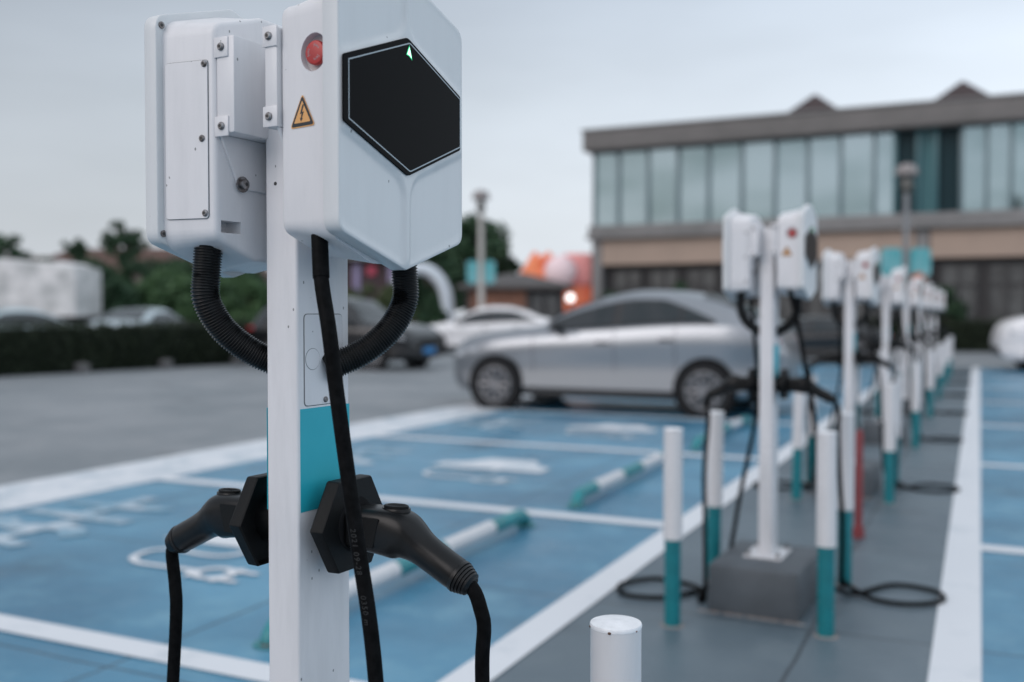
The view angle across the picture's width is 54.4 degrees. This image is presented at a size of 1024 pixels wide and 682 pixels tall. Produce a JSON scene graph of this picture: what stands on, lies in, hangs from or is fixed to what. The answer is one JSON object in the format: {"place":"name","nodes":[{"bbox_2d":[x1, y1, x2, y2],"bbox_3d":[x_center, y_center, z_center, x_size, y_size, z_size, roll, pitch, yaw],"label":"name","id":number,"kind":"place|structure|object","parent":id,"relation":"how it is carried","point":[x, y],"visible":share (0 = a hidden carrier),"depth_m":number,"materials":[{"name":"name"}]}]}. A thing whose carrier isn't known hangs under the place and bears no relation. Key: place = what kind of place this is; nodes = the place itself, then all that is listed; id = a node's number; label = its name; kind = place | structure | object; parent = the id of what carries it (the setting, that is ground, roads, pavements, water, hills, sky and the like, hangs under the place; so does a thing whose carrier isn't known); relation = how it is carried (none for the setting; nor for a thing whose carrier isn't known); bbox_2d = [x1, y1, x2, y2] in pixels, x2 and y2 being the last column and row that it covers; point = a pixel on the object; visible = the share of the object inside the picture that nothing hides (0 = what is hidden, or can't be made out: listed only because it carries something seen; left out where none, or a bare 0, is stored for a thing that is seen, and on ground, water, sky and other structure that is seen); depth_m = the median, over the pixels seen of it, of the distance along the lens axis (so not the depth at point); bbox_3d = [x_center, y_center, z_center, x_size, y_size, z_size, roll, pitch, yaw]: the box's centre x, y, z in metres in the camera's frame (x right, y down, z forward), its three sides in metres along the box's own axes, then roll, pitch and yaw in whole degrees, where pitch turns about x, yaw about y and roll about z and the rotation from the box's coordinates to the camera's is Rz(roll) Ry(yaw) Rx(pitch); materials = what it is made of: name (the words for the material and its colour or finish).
{"place":"outdoors","nodes":[
{"label":"outdoors","id":0,"kind":"place"},
{"bbox_2d":[348,259,429,323],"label":"shop building","id":1,"kind":"structure","parent":0,"point":[377,276],"depth_m":55.32,"materials":[{"name":"grey"}]},
{"bbox_2d":[0,365,894,681],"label":"blue parking ground","id":2,"kind":"structure","parent":0,"point":[96,579],"depth_m":5.61,"materials":[{"name":"paint"}]},
{"bbox_2d":[0,497,175,546],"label":"faded bay marking","id":3,"kind":"object","parent":2,"relation":"on","point":[65,528],"visible":1,"depth_m":6.39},
{"bbox_2d":[0,614,362,681],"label":"parking bay line","id":4,"kind":"object","parent":2,"relation":"on","point":[232,666],"depth_m":3.94,"materials":[{"name":"white paint"}]},
{"bbox_2d":[128,536,258,582],"bbox_3d":[-1.586,1.166,5.637,1.053,0.002,1.221,1,2,25],"label":"charging symbol marking","id":5,"kind":"object","parent":2,"relation":"on","point":[195,573],"visible":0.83,"depth_m":5.24,"materials":[{"name":"white paint"}]},
{"bbox_2d":[352,445,411,464],"bbox_3d":[-1.506,1.068,9.301,0.988,0.001,1.482,1,2,25],"label":"faded bay marking","id":6,"kind":"object","parent":2,"relation":"on","point":[364,450],"visible":0.32,"depth_m":9.48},
{"bbox_2d":[253,509,535,648],"bbox_3d":[-0.443,1.132,5.112,0.137,0.141,2.619,1,2,25],"label":"wheel stop","id":7,"kind":"object","parent":2,"relation":"on","point":[388,572],"visible":0.58,"depth_m":5.32,"materials":[{"name":"teal paint"}]},
{"bbox_2d":[157,477,662,526],"bbox_3d":[-0.911,1.128,7.120,4.183,0.001,0.155,1,2,25],"label":"parking bay line","id":8,"kind":"object","parent":2,"relation":"on","point":[507,510],"visible":0.6,"depth_m":6.76,"materials":[{"name":"white paint"}]},
{"bbox_2d":[423,458,550,483],"bbox_3d":[-0.249,1.089,8.484,1.053,0.002,1.221,1,2,25],"label":"charging symbol marking","id":9,"kind":"object","parent":2,"relation":"on","point":[514,465],"visible":1,"depth_m":8.62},
{"bbox_2d":[446,416,542,429],"bbox_3d":[-0.169,0.990,12.148,0.988,0.001,1.482,1,2,25],"label":"faded bay marking","id":10,"kind":"object","parent":2,"relation":"on","point":[505,421],"visible":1,"depth_m":12.00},
{"bbox_2d":[376,435,758,459],"bbox_3d":[0.417,1.051,9.947,4.183,0.001,0.155,1,2,25],"label":"parking bay line","id":11,"kind":"object","parent":2,"relation":"on","point":[607,449],"visible":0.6,"depth_m":9.93,"materials":[{"name":"white paint"}]},
{"bbox_2d":[565,424,656,437],"bbox_3d":[1.088,1.012,11.331,1.053,0.002,1.221,1,2,25],"label":"charging symbol marking","id":12,"kind":"object","parent":2,"relation":"on","point":[639,428],"visible":1,"depth_m":11.48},
{"bbox_2d":[566,451,663,508],"bbox_3d":[0.962,1.056,7.946,0.137,0.141,2.608,1,2,25],"label":"wheel stop","id":13,"kind":"object","parent":2,"relation":"on","point":[580,494],"visible":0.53,"depth_m":7.39,"materials":[{"name":"teal paint"}]},
{"bbox_2d":[454,290,800,417],"bbox_3d":[1.538,0.138,14.159,4.794,1.713,2.222,1,2,25],"label":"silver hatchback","id":14,"kind":"object","parent":2,"relation":"on","point":[685,350],"visible":0.81,"depth_m":13.20,"materials":[{"name":"grey paint"}]},
{"bbox_2d":[500,410,805,424],"bbox_3d":[1.745,0.975,12.774,4.183,0.001,0.155,1,2,25],"label":"parking bay line","id":15,"kind":"object","parent":2,"relation":"on","point":[624,415],"visible":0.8,"depth_m":12.96,"materials":[{"name":"white paint"}]},
{"bbox_2d":[689,415,751,449],"bbox_3d":[2.311,0.978,10.819,0.137,0.141,2.575,1,2,25],"label":"wheel stop","id":16,"kind":"object","parent":2,"relation":"on","point":[698,441],"visible":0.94,"depth_m":10.86,"materials":[{"name":"teal paint"}]},
{"bbox_2d":[0,316,1023,511],"bbox_3d":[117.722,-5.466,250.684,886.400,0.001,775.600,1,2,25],"label":"ground","id":17,"kind":"structure","parent":0,"point":[52,425],"depth_m":14.32,"materials":[{"name":"asphalt"}]},
{"bbox_2d":[0,233,34,260],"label":"tree","id":18,"kind":"object","parent":17,"relation":"on","point":[15,252],"visible":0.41,"depth_m":57.45,"materials":[{"name":"green plant"}]},
{"bbox_2d":[0,308,81,327],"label":"pale blue car","id":19,"kind":"object","parent":17,"relation":"on","point":[21,314],"visible":0.14,"depth_m":29.67,"materials":[{"name":"grey paint"}]},
{"bbox_2d":[0,259,101,325],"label":"covered lorry","id":20,"kind":"object","parent":17,"relation":"on","point":[57,288],"visible":0.65,"depth_m":33.23,"materials":[{"name":"white"}]},
{"bbox_2d":[61,237,89,262],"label":"tree","id":21,"kind":"object","parent":17,"relation":"on","point":[78,249],"visible":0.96,"depth_m":63.82,"materials":[{"name":"green plant"}]},
{"bbox_2d":[56,256,134,316],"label":"tree","id":22,"kind":"object","parent":17,"relation":"on","point":[106,271],"visible":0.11,"depth_m":48.02,"materials":[{"name":"green plant"}]},
{"bbox_2d":[45,248,183,283],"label":"house","id":23,"kind":"structure","parent":17,"relation":"on","point":[151,253],"depth_m":69.29,"materials":[{"name":"brown"}]},
{"bbox_2d":[91,277,140,317],"bbox_3d":[-14.399,-0.951,36.520,2.256,2.760,2.233,-1,2,-19],"label":"shrub","id":24,"kind":"object","parent":17,"relation":"on","point":[115,290],"visible":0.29,"depth_m":36.09,"materials":[{"name":"green plant"}]},
{"bbox_2d":[99,220,150,268],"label":"tree","id":25,"kind":"object","parent":17,"relation":"on","point":[130,242],"visible":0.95,"depth_m":60.62,"materials":[{"name":"green plant"}]},
{"bbox_2d":[0,319,254,376],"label":"hedge","id":26,"kind":"object","parent":17,"relation":"on","point":[52,348],"visible":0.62,"depth_m":23.15,"materials":[{"name":"green"}]},
{"bbox_2d":[106,258,156,308],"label":"shrub","id":27,"kind":"object","parent":17,"relation":"on","point":[128,269],"visible":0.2,"depth_m":44.26,"materials":[{"name":"green plant"}]},
{"bbox_2d":[87,308,190,326],"bbox_3d":[-11.476,-0.264,31.580,2.242,1.577,5.011,0,2,7],"label":"silver car","id":28,"kind":"object","parent":17,"relation":"on","point":[118,316],"visible":0.12,"depth_m":30.01,"materials":[{"name":"grey paint"}]},
{"bbox_2d":[134,274,183,310],"bbox_3d":[-13.416,-1.039,37.688,2.419,3.098,2.157,1,2,40],"label":"shrub","id":29,"kind":"object","parent":17,"relation":"on","point":[151,290],"visible":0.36,"depth_m":37.18,"materials":[{"name":"green plant"}]},
{"bbox_2d":[135,256,192,288],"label":"tree","id":30,"kind":"object","parent":17,"relation":"on","point":[157,264],"visible":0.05,"depth_m":50.24,"materials":[{"name":"green plant"}]},
{"bbox_2d":[148,263,190,290],"bbox_3d":[-13.521,-1.298,39.932,2.614,3.780,2.886,-1,2,-39],"label":"shrub","id":31,"kind":"object","parent":17,"relation":"on","point":[167,273],"visible":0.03,"depth_m":39.71,"materials":[{"name":"green plant"}]},
{"bbox_2d":[162,272,202,325],"bbox_3d":[-12.310,-1.153,37.670,2.312,2.967,2.408,0,2,11],"label":"shrub","id":32,"kind":"object","parent":17,"relation":"on","point":[181,287],"visible":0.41,"depth_m":36.87,"materials":[{"name":"green plant"}]},
{"bbox_2d":[198,277,247,322],"bbox_3d":[-10.714,-1.123,37.676,2.469,2.881,2.539,1,2,25],"label":"shrub","id":33,"kind":"object","parent":17,"relation":"on","point":[229,302],"visible":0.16,"depth_m":37.13,"materials":[{"name":"green plant"}]},
{"bbox_2d":[227,273,260,304],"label":"shrub","id":34,"kind":"object","parent":17,"relation":"on","point":[239,279],"visible":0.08,"depth_m":39.65,"materials":[{"name":"green plant"}]},
{"bbox_2d":[229,279,266,322],"bbox_3d":[-9.343,-0.942,36.621,2.005,2.721,2.109,-1,2,-35],"label":"shrub","id":35,"kind":"object","parent":17,"relation":"on","point":[253,293],"visible":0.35,"depth_m":36.20,"materials":[{"name":"green plant"}]},
{"bbox_2d":[0,395,565,510],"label":"lane border line","id":36,"kind":"object","parent":17,"relation":"on","point":[29,493],"visible":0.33,"depth_m":8.70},
{"bbox_2d":[248,297,441,370],"bbox_3d":[-4.161,-0.206,25.039,4.929,1.817,2.240,1,2,27],"label":"black sport utility car","id":37,"kind":"object","parent":17,"relation":"on","point":[417,345],"visible":0.3,"depth_m":23.93,"materials":[{"name":"black paint"}]},
{"bbox_2d":[348,284,375,300],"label":"shrub","id":38,"kind":"object","parent":17,"relation":"on","point":[369,289],"visible":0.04,"depth_m":39.72,"materials":[{"name":"green plant"}]},
{"bbox_2d":[374,281,419,322],"bbox_3d":[-4.708,-0.874,39.764,2.148,3.036,2.120,0,2,4],"label":"shrub","id":39,"kind":"object","parent":17,"relation":"on","point":[383,300],"visible":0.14,"depth_m":39.20,"materials":[{"name":"green plant"}]},
{"bbox_2d":[414,292,448,325],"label":"shrub","id":40,"kind":"object","parent":17,"relation":"on","point":[438,314],"visible":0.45,"depth_m":37.26,"materials":[{"name":"green plant"}]},
{"bbox_2d":[416,263,453,321],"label":"inflatable arch","id":41,"kind":"structure","parent":17,"relation":"on","point":[436,276],"depth_m":46.23,"materials":[{"name":"white"}]},
{"bbox_2d":[414,253,467,321],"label":"tree","id":42,"kind":"object","parent":17,"relation":"on","point":[454,273],"visible":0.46,"depth_m":48.01,"materials":[{"name":"green plant"}]},
{"bbox_2d":[426,211,518,312],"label":"tree","id":43,"kind":"object","parent":17,"relation":"on","point":[496,247],"visible":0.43,"depth_m":49.45,"materials":[{"name":"green plant"}]},
{"bbox_2d":[465,190,496,307],"bbox_3d":[-1.067,-2.398,34.296,0.642,5.596,0.948,-2,3,-57],"label":"street lamp","id":44,"kind":"object","parent":17,"relation":"on","point":[480,271],"visible":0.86,"depth_m":34.23,"materials":[{"name":"grey metal"}]},
{"bbox_2d":[429,306,550,352],"bbox_3d":[-0.973,-0.364,33.796,5.234,1.658,2.242,0,2,3],"label":"white sedan","id":45,"kind":"object","parent":17,"relation":"on","point":[455,333],"visible":0.41,"depth_m":32.89,"materials":[{"name":"white paint"}]},
{"bbox_2d":[456,273,573,318],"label":"kiosk","id":46,"kind":"object","parent":17,"relation":"on","point":[544,297],"visible":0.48,"depth_m":40.77,"materials":[{"name":"brown wood"}]},
{"bbox_2d":[529,289,561,317],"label":"window front","id":47,"kind":"structure","parent":46,"relation":"in","point":[544,292],"depth_m":40.81,"materials":[{"name":"grey"}]},
{"bbox_2d":[546,295,556,318],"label":"window","id":48,"kind":"structure","parent":46,"relation":"in","point":[551,300],"depth_m":40.78,"materials":[{"name":"grey glass"}]},
{"bbox_2d":[520,252,591,311],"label":"inflatable castle","id":49,"kind":"structure","parent":17,"relation":"on","point":[575,269],"depth_m":48.01,"materials":[{"name":"orange"}]},
{"bbox_2d":[581,81,1023,322],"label":"glass fronted building","id":50,"kind":"structure","parent":17,"relation":"on","point":[668,197],"depth_m":42.91,"materials":[{"name":"brown"}]},
{"bbox_2d":[593,151,616,225],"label":"window","id":51,"kind":"structure","parent":50,"relation":"in","point":[604,163],"depth_m":47.38,"materials":[{"name":"teal glass"}]},
{"bbox_2d":[613,270,641,293],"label":"window","id":52,"kind":"structure","parent":50,"relation":"in","point":[623,282],"depth_m":47.23,"materials":[{"name":"grey glass"}]},
{"bbox_2d":[617,149,646,224],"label":"window","id":53,"kind":"structure","parent":50,"relation":"in","point":[631,164],"depth_m":46.81,"materials":[{"name":"teal glass"}]},
{"bbox_2d":[646,147,675,223],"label":"window","id":54,"kind":"structure","parent":50,"relation":"in","point":[660,162],"depth_m":46.21,"materials":[{"name":"teal glass"}]},
{"bbox_2d":[649,270,678,289],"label":"window","id":55,"kind":"structure","parent":50,"relation":"in","point":[662,280],"depth_m":46.47,"materials":[{"name":"grey glass"}]},
{"bbox_2d":[676,145,706,221],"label":"window","id":56,"kind":"structure","parent":50,"relation":"in","point":[691,161],"depth_m":45.59,"materials":[{"name":"teal glass"}]},
{"bbox_2d":[687,269,717,294],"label":"window","id":57,"kind":"structure","parent":50,"relation":"in","point":[706,281],"depth_m":45.67,"materials":[{"name":"grey glass"}]},
{"bbox_2d":[706,142,739,220],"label":"window","id":58,"kind":"structure","parent":50,"relation":"in","point":[723,160],"depth_m":44.99,"materials":[{"name":"teal glass"}]},
{"bbox_2d":[740,140,772,218],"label":"window","id":59,"kind":"structure","parent":50,"relation":"in","point":[756,157],"depth_m":44.33,"materials":[{"name":"teal glass"}]},
{"bbox_2d":[779,292,791,319],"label":"window","id":60,"kind":"structure","parent":50,"relation":"in","point":[785,310],"depth_m":44.17,"materials":[{"name":"grey glass"}]},
{"bbox_2d":[773,137,805,218],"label":"window","id":61,"kind":"structure","parent":50,"relation":"in","point":[789,155],"depth_m":43.74,"materials":[{"name":"teal glass"}]},
{"bbox_2d":[806,135,838,216],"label":"window","id":62,"kind":"structure","parent":50,"relation":"in","point":[822,152],"depth_m":43.14,"materials":[{"name":"teal glass"}]},
{"bbox_2d":[807,268,840,315],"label":"window","id":63,"kind":"structure","parent":50,"relation":"in","point":[816,306],"depth_m":43.55,"materials":[{"name":"grey glass"}]},
{"bbox_2d":[838,132,872,215],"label":"window","id":64,"kind":"structure","parent":50,"relation":"in","point":[855,150],"depth_m":42.56,"materials":[{"name":"teal glass"}]},
{"bbox_2d":[856,267,882,319],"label":"window","id":65,"kind":"structure","parent":50,"relation":"in","point":[860,309],"depth_m":42.66,"materials":[{"name":"grey glass"}]},
{"bbox_2d":[872,131,892,214],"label":"window","id":66,"kind":"structure","parent":50,"relation":"in","point":[882,162],"depth_m":42.09,"materials":[{"name":"teal glass"}]},
{"bbox_2d":[892,130,915,213],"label":"window","id":67,"kind":"structure","parent":50,"relation":"in","point":[904,142],"depth_m":41.82,"materials":[{"name":"teal glass"}]},
{"bbox_2d":[915,129,933,212],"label":"window","id":68,"kind":"structure","parent":50,"relation":"in","point":[924,187],"depth_m":41.50,"materials":[{"name":"teal"}]},
{"bbox_2d":[934,127,959,211],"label":"window","id":69,"kind":"structure","parent":50,"relation":"in","point":[946,140],"depth_m":41.15,"materials":[{"name":"teal glass"}]},
{"bbox_2d":[940,264,977,321],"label":"window","id":70,"kind":"structure","parent":50,"relation":"in","point":[964,279],"depth_m":41.08,"materials":[{"name":"grey glass"}]},
{"bbox_2d":[959,124,984,210],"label":"window","id":71,"kind":"structure","parent":50,"relation":"in","point":[972,137],"depth_m":40.64,"materials":[{"name":"teal glass"}]},
{"bbox_2d":[984,122,1009,209],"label":"window","id":72,"kind":"structure","parent":50,"relation":"in","point":[997,135],"depth_m":40.25,"materials":[{"name":"teal glass"}]},
{"bbox_2d":[988,264,1023,322],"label":"window","id":73,"kind":"structure","parent":50,"relation":"in","point":[1005,282],"depth_m":40.42,"materials":[{"name":"grey glass"}]},
{"bbox_2d":[1009,121,1023,208],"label":"window","id":74,"kind":"structure","parent":50,"relation":"in","point":[1016,145],"depth_m":39.91,"materials":[{"name":"teal glass"}]},
{"bbox_2d":[784,316,893,364],"bbox_3d":[8.061,-0.037,27.675,4.788,1.336,2.190,1,2,21],"label":"black sedan","id":75,"kind":"object","parent":17,"relation":"on","point":[820,334],"visible":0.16,"depth_m":26.61,"materials":[{"name":"black paint"}]},
{"bbox_2d":[782,317,1005,351],"bbox_3d":[12.848,-0.275,37.041,18.493,1.283,1.424,1,2,25],"label":"hedge","id":76,"kind":"object","parent":17,"relation":"on","point":[970,336],"visible":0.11,"depth_m":35.08,"materials":[{"name":"green"}]},
{"bbox_2d":[881,163,930,361],"bbox_3d":[10.939,-2.169,27.651,0.638,5.497,1.275,3,4,65],"label":"street lamp","id":77,"kind":"object","parent":17,"relation":"on","point":[915,260],"visible":0.75,"depth_m":27.61,"materials":[{"name":"grey metal"}]},
{"bbox_2d":[923,285,969,322],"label":"shrub","id":78,"kind":"object","parent":17,"relation":"on","point":[954,311],"visible":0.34,"depth_m":40.73,"materials":[{"name":"green plant"}]},
{"bbox_2d":[990,316,1023,367],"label":"white sport utility car","id":79,"kind":"object","parent":17,"relation":"on","point":[1007,339],"visible":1,"depth_m":22.90,"materials":[{"name":"white paint"}]},
{"bbox_2d":[0,0,1023,315],"label":"sky","id":80,"kind":"structure","parent":0,"point":[536,74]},
{"bbox_2d":[490,367,971,681],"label":"sidewalk","id":81,"kind":"structure","parent":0,"point":[904,540],"depth_m":4.45,"materials":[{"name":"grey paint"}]},
{"bbox_2d":[144,0,490,681],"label":"charging post","id":82,"kind":"object","parent":81,"relation":"on","point":[304,152],"visible":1,"depth_m":1.48,"materials":[{"name":"metal"}]},
{"bbox_2d":[589,615,641,681],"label":"bollard","id":83,"kind":"object","parent":81,"relation":"on","point":[615,647],"visible":1,"depth_m":1.53,"materials":[{"name":"white paint"}]},
{"bbox_2d":[439,366,902,681],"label":"walkway edge line","id":84,"kind":"object","parent":81,"relation":"on","point":[513,647],"depth_m":4.66,"materials":[{"name":"white paint"}]},
{"bbox_2d":[661,427,683,628],"bbox_3d":[0.684,0.791,4.233,0.104,0.848,0.101,0,1,-6],"label":"bollard","id":85,"kind":"object","parent":81,"relation":"on","point":[673,487],"visible":1,"depth_m":4.20,"materials":[{"name":"metal"}]},
{"bbox_2d":[706,411,723,565],"bbox_3d":[1.010,0.771,4.965,0.101,0.848,0.104,-1,3,-31],"label":"bollard","id":86,"kind":"object","parent":81,"relation":"on","point":[714,492],"visible":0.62,"depth_m":4.93,"materials":[{"name":"metal"}]},
{"bbox_2d":[616,204,945,624],"bbox_3d":[1.250,0.299,4.548,1.525,1.833,0.668,0,2,4],"label":"charging post","id":87,"kind":"object","parent":81,"relation":"on","point":[765,576],"visible":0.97,"depth_m":4.51,"materials":[{"name":"metal"}]},
{"bbox_2d":[789,392,804,500],"bbox_3d":[2.040,0.714,7.099,0.101,0.848,0.104,2,2,16],"label":"bollard","id":88,"kind":"object","parent":81,"relation":"on","point":[798,426],"visible":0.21,"depth_m":7.07,"materials":[{"name":"metal"}]},
{"bbox_2d":[804,375,817,482],"bbox_3d":[2.358,0.694,7.840,0.104,0.848,0.101,1,1,5],"label":"bollard","id":89,"kind":"object","parent":81,"relation":"on","point":[814,378],"visible":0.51,"depth_m":7.81,"materials":[{"name":"metal"}]},
{"bbox_2d":[813,431,837,639],"bbox_3d":[1.295,0.795,4.101,0.104,0.848,0.101,0,0,-17],"label":"bollard","id":90,"kind":"object","parent":81,"relation":"on","point":[826,509],"visible":1,"depth_m":4.07,"materials":[{"name":"metal"}]},
{"bbox_2d":[835,412,854,586],"bbox_3d":[1.630,0.774,4.869,0.102,0.848,0.104,-1,1,-40],"label":"bollard","id":91,"kind":"object","parent":81,"relation":"on","point":[847,427],"visible":0.75,"depth_m":4.83,"materials":[{"name":"metal"}]},
{"bbox_2d":[753,247,959,499],"bbox_3d":[2.595,0.222,7.414,1.525,1.833,0.668,0,2,6],"label":"charging post","id":92,"kind":"object","parent":81,"relation":"on","point":[849,283],"visible":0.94,"depth_m":7.39,"materials":[{"name":"metal"}]},
{"bbox_2d":[852,429,864,538],"bbox_3d":[2.054,0.846,5.897,0.075,0.648,0.074,1,2,25],"label":"red pole","id":93,"kind":"object","parent":81,"relation":"on","point":[858,531],"visible":0.98,"depth_m":5.88,"materials":[{"name":"metal"}]},
{"bbox_2d":[882,383,896,504],"bbox_3d":[2.642,0.717,6.961,0.102,0.848,0.104,0,1,9],"label":"bollard","id":94,"kind":"object","parent":81,"relation":"on","point":[890,396],"visible":1,"depth_m":6.93,"materials":[{"name":"metal"}]},
{"bbox_2d":[891,376,901,484],"bbox_3d":[2.978,0.697,7.728,0.104,0.849,0.101,1,2,17],"label":"bollard","id":95,"kind":"object","parent":81,"relation":"on","point":[898,380],"visible":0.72,"depth_m":7.69,"materials":[{"name":"metal"}]},
{"bbox_2d":[855,266,963,445],"bbox_3d":[3.945,0.144,10.285,1.525,1.833,0.668,0,2,2],"label":"charging post","id":96,"kind":"object","parent":81,"relation":"on","point":[895,281],"visible":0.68,"depth_m":10.25,"materials":[{"name":"metal"}]},
{"bbox_2d":[859,276,968,415],"bbox_3d":[5.288,0.066,13.148,1.525,1.833,0.668,0,2,6],"label":"charging post","id":97,"kind":"object","parent":81,"relation":"on","point":[914,294],"visible":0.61,"depth_m":13.12,"materials":[{"name":"metal"}]},
{"bbox_2d":[911,363,920,448],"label":"bollard","id":98,"kind":"object","parent":81,"relation":"on","point":[915,399],"visible":1,"depth_m":9.79,"materials":[{"name":"metal"}]},
{"bbox_2d":[873,283,969,397],"bbox_3d":[6.638,-0.012,16.019,1.525,1.833,0.668,0,2,3],"label":"charging post","id":99,"kind":"object","parent":81,"relation":"on","point":[928,298],"visible":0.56,"depth_m":15.97,"materials":[{"name":"metal"}]},
{"bbox_2d":[926,352,933,417],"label":"bollard","id":100,"kind":"object","parent":81,"relation":"on","point":[929,384],"visible":1,"depth_m":12.67,"materials":[{"name":"metal"}]},
{"bbox_2d":[889,288,971,383],"bbox_3d":[7.983,-0.089,18.884,1.525,1.833,0.668,0,2,5],"label":"charging post","id":101,"kind":"object","parent":81,"relation":"on","point":[936,300],"visible":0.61,"depth_m":18.85,"materials":[{"name":"metal"}]},
{"bbox_2d":[901,291,971,374],"bbox_3d":[9.333,-0.167,21.756,1.525,1.833,0.668,0,2,1],"label":"charging post","id":102,"kind":"object","parent":81,"relation":"on","point":[942,301],"visible":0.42,"depth_m":21.71,"materials":[{"name":"metal"}]},
{"bbox_2d":[936,345,941,398],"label":"bollard","id":103,"kind":"object","parent":81,"relation":"on","point":[939,370],"visible":1,"depth_m":15.54,"materials":[{"name":"metal"}]},
{"bbox_2d":[980,368,1023,681],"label":"blue parking ground","id":104,"kind":"structure","parent":0,"point":[1002,574],"depth_m":6.30,"materials":[{"name":"paint"}]},
{"bbox_2d":[927,367,981,681],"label":"walkway edge line","id":105,"kind":"object","parent":104,"relation":"on","point":[956,654],"visible":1,"depth_m":5.01,"materials":[{"name":"white paint"}]},
{"bbox_2d":[981,544,1023,553],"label":"parking bay line","id":106,"kind":"object","parent":104,"relation":"on","point":[1002,549],"visible":1,"depth_m":5.58,"materials":[{"name":"white paint"}]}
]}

